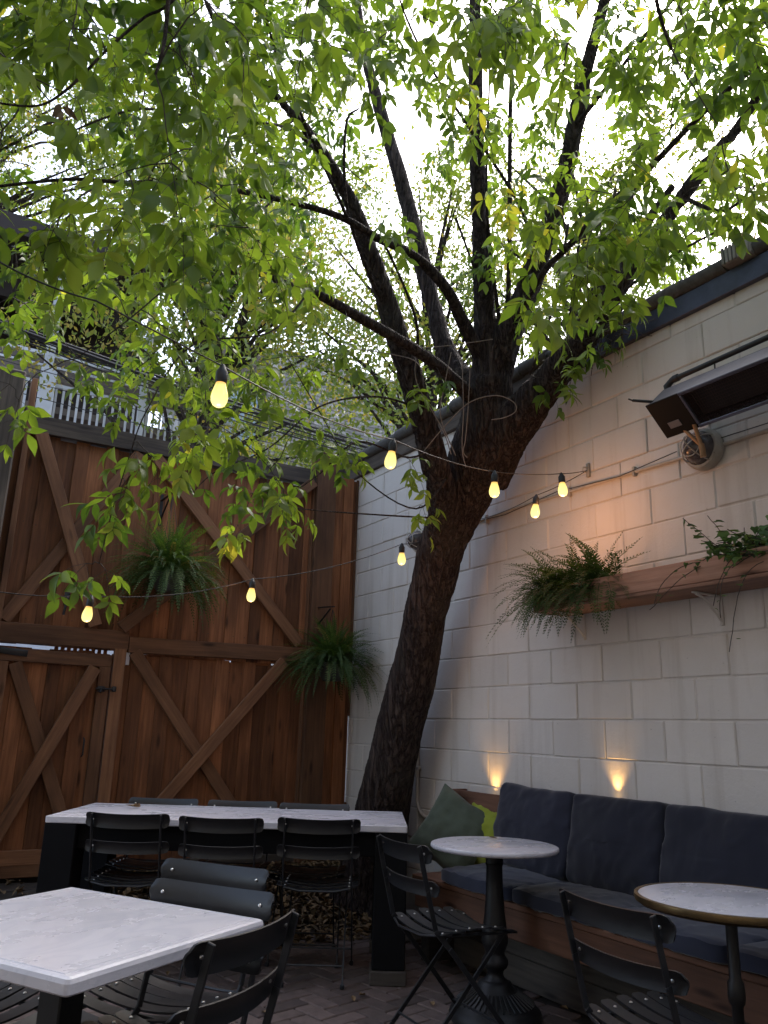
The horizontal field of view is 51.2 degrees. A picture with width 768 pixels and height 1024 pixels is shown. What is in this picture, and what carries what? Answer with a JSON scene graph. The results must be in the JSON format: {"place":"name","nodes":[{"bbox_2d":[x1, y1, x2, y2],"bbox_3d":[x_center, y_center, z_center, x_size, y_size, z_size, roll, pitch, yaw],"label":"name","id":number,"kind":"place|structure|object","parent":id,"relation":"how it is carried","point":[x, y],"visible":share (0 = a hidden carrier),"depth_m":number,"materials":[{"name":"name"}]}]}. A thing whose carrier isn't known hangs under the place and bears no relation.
{"place":"outdoors","nodes":[
{"label":"outdoors","id":0,"kind":"place"},
{"bbox_2d":[0,319,370,465],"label":"utility cables","id":1,"kind":"object","parent":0,"point":[32,334],"visible":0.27,"depth_m":7.82,"materials":[{"name":"black rubber"}]},
{"bbox_2d":[0,932,602,1023],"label":"paving","id":2,"kind":"structure","parent":0,"point":[311,995],"depth_m":3.98,"materials":[{"name":"brick"}]},
{"bbox_2d":[0,981,39,1023],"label":"folding chair","id":3,"kind":"object","parent":2,"relation":"on","point":[8,990],"visible":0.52,"depth_m":2.34,"materials":[{"name":"metal"}]},
{"bbox_2d":[85,812,169,893],"bbox_3d":[-1.348,2.009,4.279,0.435,0.805,0.507,2,-15,0],"label":"folding chair","id":4,"kind":"object","parent":2,"relation":"on","point":[128,821],"visible":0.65,"depth_m":4.15,"materials":[{"name":"metal"}]},
{"bbox_2d":[0,887,262,1023],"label":"square table","id":5,"kind":"object","parent":2,"relation":"on","point":[62,951],"visible":0.94,"depth_m":2.00,"materials":[{"name":"white stone"}]},
{"bbox_2d":[81,858,268,1023],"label":"folding chair","id":6,"kind":"object","parent":2,"relation":"on","point":[161,997],"visible":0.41,"depth_m":2.52,"materials":[{"name":"metal"}]},
{"bbox_2d":[81,878,274,1023],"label":"folding chair","id":7,"kind":"object","parent":2,"relation":"on","point":[242,902],"visible":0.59,"depth_m":2.31,"materials":[{"name":"metal"}]},
{"bbox_2d":[0,860,371,948],"bbox_3d":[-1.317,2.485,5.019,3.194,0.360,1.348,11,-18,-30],"label":"leaf litter","id":8,"kind":"object","parent":2,"relation":"on","point":[361,926],"visible":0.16,"depth_m":5.21,"materials":[{"name":"brown plant"}]},
{"bbox_2d":[0,366,26,537],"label":"timber post","id":9,"kind":"object","parent":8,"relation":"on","point":[8,397],"visible":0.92,"depth_m":5.47,"materials":[{"name":"wood"}]},
{"bbox_2d":[102,797,198,894],"bbox_3d":[-1.393,2.135,4.743,0.435,0.805,0.507,2,-15,0],"label":"folding chair","id":10,"kind":"object","parent":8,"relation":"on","point":[122,862],"visible":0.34,"depth_m":4.80,"materials":[{"name":"metal"}]},
{"bbox_2d":[36,803,407,986],"bbox_3d":[-0.851,2.112,4.538,1.940,0.762,0.810,2,-15,0],"label":"long table","id":11,"kind":"object","parent":2,"relation":"on","point":[64,860],"visible":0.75,"depth_m":4.27,"materials":[{"name":"white stone"}]},
{"bbox_2d":[128,803,140,806],"bbox_3d":[-1.486,1.742,4.762,0.090,0.025,0.059,9,-17,-25],"label":"fallen leaf","id":12,"kind":"object","parent":11,"relation":"on","point":[136,805],"visible":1,"depth_m":4.77,"materials":[{"name":"brown plant"}]},
{"bbox_2d":[176,816,268,989],"bbox_3d":[-0.849,2.008,4.219,0.435,0.805,0.507,2,-15,0],"label":"folding chair","id":13,"kind":"object","parent":2,"relation":"on","point":[222,826],"visible":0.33,"depth_m":4.09,"materials":[{"name":"metal"}]},
{"bbox_2d":[164,909,299,1023],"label":"folding chair","id":14,"kind":"object","parent":2,"relation":"on","point":[202,960],"visible":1,"depth_m":1.84,"materials":[{"name":"metal"}]},
{"bbox_2d":[199,799,277,869],"bbox_3d":[-0.895,2.146,4.730,0.435,0.805,0.507,2,-15,0],"label":"folding chair","id":15,"kind":"object","parent":2,"relation":"on","point":[256,804],"visible":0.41,"depth_m":5.04,"materials":[{"name":"metal"}]},
{"bbox_2d":[265,802,349,967],"bbox_3d":[-0.439,2.147,4.683,0.435,0.805,0.507,2,-15,0],"label":"folding chair","id":16,"kind":"object","parent":2,"relation":"on","point":[315,871],"visible":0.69,"depth_m":4.67,"materials":[{"name":"metal"}]},
{"bbox_2d":[276,817,360,989],"bbox_3d":[-0.353,2.045,4.297,0.435,0.805,0.507,2,-15,0],"label":"folding chair","id":17,"kind":"object","parent":2,"relation":"on","point":[319,827],"visible":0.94,"depth_m":4.17,"materials":[{"name":"metal"}]},
{"bbox_2d":[405,891,421,941],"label":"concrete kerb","id":18,"kind":"structure","parent":2,"relation":"on","point":[410,901],"depth_m":4.99,"materials":[{"name":"grey concrete"}]},
{"bbox_2d":[376,834,517,1023],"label":"folding chair","id":19,"kind":"object","parent":2,"relation":"on","point":[455,921],"visible":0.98,"depth_m":3.42,"materials":[{"name":"metal"}]},
{"bbox_2d":[431,836,558,1023],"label":"round table","id":20,"kind":"object","parent":2,"relation":"on","point":[509,1002],"visible":0.85,"depth_m":3.67,"materials":[{"name":"white stone"}]},
{"bbox_2d":[412,871,767,1023],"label":"bench","id":21,"kind":"object","parent":2,"relation":"on","point":[538,954],"visible":0.36,"depth_m":3.73,"materials":[{"name":"brown wood"}]},
{"bbox_2d":[408,784,484,868],"bbox_3d":[0.425,1.946,4.858,0.450,0.450,0.193,21,-27,38],"label":"throw pillow","id":22,"kind":"object","parent":21,"relation":"on","point":[452,813],"visible":0.66,"depth_m":4.82,"materials":[{"name":"green fabric"}]},
{"bbox_2d":[453,789,499,864],"bbox_3d":[0.602,1.960,4.943,0.132,0.447,0.510,11,-18,-30],"label":"bench backrest","id":23,"kind":"object","parent":21,"relation":"on","point":[490,802],"visible":0.16,"depth_m":4.89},
{"bbox_2d":[441,863,568,900],"bbox_3d":[0.660,1.978,4.305,0.506,0.121,0.610,11,-18,-30],"label":"seat cushion","id":24,"kind":"object","parent":21,"relation":"on","point":[471,878],"visible":0.56,"depth_m":4.20,"materials":[{"name":"blue fabric"}]},
{"bbox_2d":[472,802,496,863],"bbox_3d":[0.616,1.934,4.783,0.138,0.380,0.380,29,-22,-31],"label":"throw pillow","id":25,"kind":"object","parent":24,"relation":"on","point":[488,823],"visible":0.19,"depth_m":4.75,"materials":[{"name":"fabric"}]},
{"bbox_2d":[493,782,575,880],"bbox_3d":[0.859,1.772,4.466,0.238,0.456,0.611,24,-22,-26],"label":"back cushion","id":26,"kind":"object","parent":24,"relation":"on","point":[535,814],"visible":0.65,"depth_m":4.35,"materials":[{"name":"blue fabric"}]},
{"bbox_2d":[512,882,646,926],"bbox_3d":[0.975,1.852,3.801,0.505,0.117,0.614,11,-18,-30],"label":"seat cushion","id":27,"kind":"object","parent":21,"relation":"on","point":[545,897],"visible":0.44,"depth_m":3.75,"materials":[{"name":"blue fabric"}]},
{"bbox_2d":[566,794,669,895],"bbox_3d":[1.172,1.653,3.966,0.237,0.454,0.618,23,-24,-25],"label":"back cushion","id":28,"kind":"object","parent":27,"relation":"on","point":[614,844],"visible":0.71,"depth_m":3.88,"materials":[{"name":"blue fabric"}]},
{"bbox_2d":[611,907,767,964],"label":"seat cushion","id":29,"kind":"object","parent":21,"relation":"on","point":[702,940],"visible":0.41,"depth_m":3.07,"materials":[{"name":"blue fabric"}]},
{"bbox_2d":[659,804,767,929],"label":"back cushion","id":30,"kind":"object","parent":29,"relation":"on","point":[705,844],"visible":0.62,"depth_m":3.44,"materials":[{"name":"blue fabric"}]},
{"bbox_2d":[739,940,767,976],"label":"seat cushion","id":31,"kind":"object","parent":21,"relation":"on","point":[753,957],"visible":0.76,"depth_m":2.85,"materials":[{"name":"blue fabric"}]},
{"bbox_2d":[559,888,718,1023],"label":"folding chair","id":32,"kind":"object","parent":2,"relation":"on","point":[659,930],"visible":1,"depth_m":2.32,"materials":[{"name":"metal"}]},
{"bbox_2d":[634,882,767,1023],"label":"round table","id":33,"kind":"object","parent":2,"relation":"on","point":[731,908],"visible":1,"depth_m":2.62,"materials":[{"name":"white stone"}]},
{"bbox_2d":[0,0,767,428],"label":"sky","id":34,"kind":"structure","parent":0,"point":[403,117],"materials":[{"name":"white"}]},
{"bbox_2d":[418,943,593,1023],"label":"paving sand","id":35,"kind":"structure","parent":0,"point":[584,1019],"depth_m":3.93,"materials":[{"name":"grey sand"}]},
{"label":"ground","id":36,"kind":"structure","parent":0,"visible":0},
{"bbox_2d":[0,6,172,244],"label":"background tree","id":37,"kind":"object","parent":36,"relation":"on","point":[8,142],"visible":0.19,"depth_m":17.28,"materials":[{"name":"green plant"}]},
{"bbox_2d":[0,209,251,462],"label":"deck house","id":38,"kind":"structure","parent":36,"relation":"on","point":[57,410],"depth_m":11.32,"materials":[{"name":"grey wood"}]},
{"bbox_2d":[0,378,358,882],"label":"wooden fence","id":39,"kind":"object","parent":36,"relation":"on","point":[191,713],"visible":0.66,"depth_m":6.10,"materials":[{"name":"brown wood"}]},
{"bbox_2d":[0,645,115,865],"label":"wooden gate","id":40,"kind":"structure","parent":39,"relation":"attached to","point":[53,704],"depth_m":5.43,"materials":[{"name":"brown wood"}]},
{"bbox_2d":[62,592,69,614],"bbox_3d":[-2.241,0.645,5.655,0.037,0.171,0.100,8,-16,-22],"label":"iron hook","id":41,"kind":"object","parent":39,"relation":"attached to","point":[65,606],"visible":0.7,"depth_m":5.62,"materials":[{"name":"black metal"}]},
{"bbox_2d":[125,652,129,664],"bbox_3d":[-1.871,1.066,5.833,0.040,0.090,0.020,11,-18,-30],"label":"gate keeper","id":42,"kind":"object","parent":39,"relation":"attached to","point":[127,658],"visible":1,"depth_m":5.83,"materials":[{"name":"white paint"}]},
{"bbox_2d":[158,492,172,525],"bbox_3d":[-1.647,-0.047,6.079,0.024,0.250,0.313,11,-18,-30],"label":"plant bracket","id":43,"kind":"object","parent":39,"relation":"attached to","point":[162,499],"visible":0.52,"depth_m":6.19,"materials":[{"name":"black metal"}]},
{"bbox_2d":[94,496,228,626],"bbox_3d":[-1.594,0.391,5.862,0.993,1.048,1.030,3,-15,-5],"label":"hanging fern","id":44,"kind":"object","parent":43,"relation":"hanging from","point":[168,564],"visible":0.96,"depth_m":5.75,"materials":[{"name":"plant"}]},
{"bbox_2d":[318,606,334,623],"bbox_3d":[-0.501,0.865,6.571,0.030,0.270,0.316,13,-19,-35],"label":"plant bracket","id":45,"kind":"object","parent":39,"relation":"attached to","point":[327,612],"visible":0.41,"depth_m":6.55,"materials":[{"name":"black metal"}]},
{"bbox_2d":[266,610,387,716],"bbox_3d":[-0.421,1.207,6.387,1.023,0.863,1.007,11,-18,-30],"label":"hanging fern","id":46,"kind":"object","parent":45,"relation":"hanging from","point":[332,649],"visible":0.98,"depth_m":6.27,"materials":[{"name":"plant"}]},
{"bbox_2d":[44,23,388,390],"bbox_3d":[-3.639,-2.409,15.818,7.171,15.286,5.883,11,-18,-30],"label":"background tree","id":47,"kind":"object","parent":36,"relation":"on","point":[221,166],"visible":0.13,"depth_m":16.42,"materials":[{"name":"green plant"}]},
{"bbox_2d":[161,336,407,485],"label":"brick building","id":48,"kind":"structure","parent":36,"relation":"on","point":[365,438],"depth_m":16.66,"materials":[{"name":"brown"}]},
{"bbox_2d":[217,384,262,456],"bbox_3d":[-2.838,-1.697,15.583,0.900,1.600,0.055,11,-18,-30],"label":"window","id":49,"kind":"structure","parent":48,"relation":"in","point":[242,414],"depth_m":15.65,"materials":[{"name":"white glass"}]},
{"bbox_2d":[0,0,767,922],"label":"maple tree","id":50,"kind":"object","parent":36,"relation":"on","point":[500,422],"visible":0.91,"depth_m":3.45,"materials":[{"name":"green plant"}]},
{"bbox_2d":[538,298,654,383],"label":"leaves","id":51,"kind":"object","parent":50,"relation":"attached to","point":[605,334],"visible":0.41,"depth_m":4.52,"materials":[{"name":"green plant"}]},
{"bbox_2d":[271,237,767,877],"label":"block wall","id":52,"kind":"structure","parent":36,"relation":"on","point":[663,703],"depth_m":4.51,"materials":[{"name":"white concrete"}]},
{"bbox_2d":[406,529,422,551],"bbox_3d":[0.239,0.216,6.130,0.156,0.190,0.190,11,-18,-30],"label":"bulkhead light","id":53,"kind":"object","parent":52,"relation":"attached to","point":[413,537],"visible":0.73,"depth_m":6.08,"materials":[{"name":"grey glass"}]},
{"bbox_2d":[415,754,427,818],"bbox_3d":[0.451,1.168,5.584,0.029,1.891,0.855,11,-18,-30],"label":"wall conduit","id":54,"kind":"object","parent":52,"relation":"attached to","point":[421,813],"depth_m":5.69,"materials":[{"name":"grey metal"}]},
{"bbox_2d":[582,463,590,477],"bbox_3d":[1.192,-0.250,4.742,0.056,0.085,0.024,11,-18,-30],"label":"wall hook","id":55,"kind":"object","parent":52,"relation":"attached to","point":[587,472],"depth_m":4.74,"materials":[{"name":"grey metal"}]},
{"bbox_2d":[0,471,585,621],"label":"string light","id":56,"kind":"object","parent":55,"relation":"hanging from","point":[87,614],"visible":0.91,"depth_m":4.49,"materials":[{"name":"grey"}]},
{"bbox_2d":[0,261,586,497],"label":"string light","id":57,"kind":"object","parent":55,"relation":"hanging from","point":[219,396],"visible":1,"depth_m":2.46,"materials":[{"name":"grey"}]},
{"bbox_2d":[479,423,767,522],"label":"wall conduit","id":58,"kind":"object","parent":52,"relation":"attached to","point":[634,471],"depth_m":4.43,"materials":[{"name":"grey metal"}]},
{"bbox_2d":[533,546,767,639],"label":"wall planter","id":59,"kind":"object","parent":52,"relation":"attached to","point":[642,587],"visible":0.81,"depth_m":3.82,"materials":[{"name":"wood"}]},
{"bbox_2d":[486,532,649,643],"bbox_3d":[0.940,0.408,4.412,0.528,0.646,1.109,11,-18,-30],"label":"wall fern","id":60,"kind":"object","parent":59,"relation":"in","point":[577,573],"depth_m":4.32,"materials":[{"name":"green plant"}]},
{"bbox_2d":[649,515,767,651],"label":"ivy plant","id":61,"kind":"object","parent":59,"relation":"in","point":[750,542],"visible":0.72,"depth_m":3.50,"materials":[{"name":"green plant"}]},
{"bbox_2d":[628,334,767,457],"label":"patio heater","id":62,"kind":"object","parent":52,"relation":"attached to","point":[731,389],"visible":1,"depth_m":3.73,"materials":[{"name":"black metal"}]},
{"bbox_2d":[680,428,724,470],"bbox_3d":[1.569,-0.323,4.022,0.156,0.216,0.216,11,-18,-30],"label":"bulkhead light","id":63,"kind":"object","parent":52,"relation":"attached to","point":[712,440],"visible":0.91,"depth_m":3.98,"materials":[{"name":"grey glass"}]},
{"bbox_2d":[413,48,767,366],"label":"background tree","id":64,"kind":"object","parent":36,"relation":"on","point":[585,240],"visible":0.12,"depth_m":13.09,"materials":[{"name":"green plant"}]},
{"bbox_2d":[706,205,767,257],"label":"background tree","id":65,"kind":"object","parent":36,"relation":"on","point":[740,226],"visible":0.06,"depth_m":10.02,"materials":[{"name":"green plant"}]},
{"label":"alley","id":66,"kind":"structure","parent":0,"visible":0},
{"bbox_2d":[0,643,230,661],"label":"garage","id":67,"kind":"structure","parent":66,"relation":"on","point":[41,647],"depth_m":9.62,"materials":[{"name":"white paint"}]},
{"bbox_2d":[0,92,399,477],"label":"background tree","id":68,"kind":"object","parent":66,"relation":"on","point":[239,328],"visible":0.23,"depth_m":10.41,"materials":[{"name":"green plant"}]},
{"bbox_2d":[234,119,594,468],"bbox_3d":[0.609,-0.779,11.688,6.276,10.240,4.756,11,-18,-30],"label":"background tree","id":69,"kind":"object","parent":66,"relation":"on","point":[390,413],"visible":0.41,"depth_m":11.49,"materials":[{"name":"green plant"}]}
]}

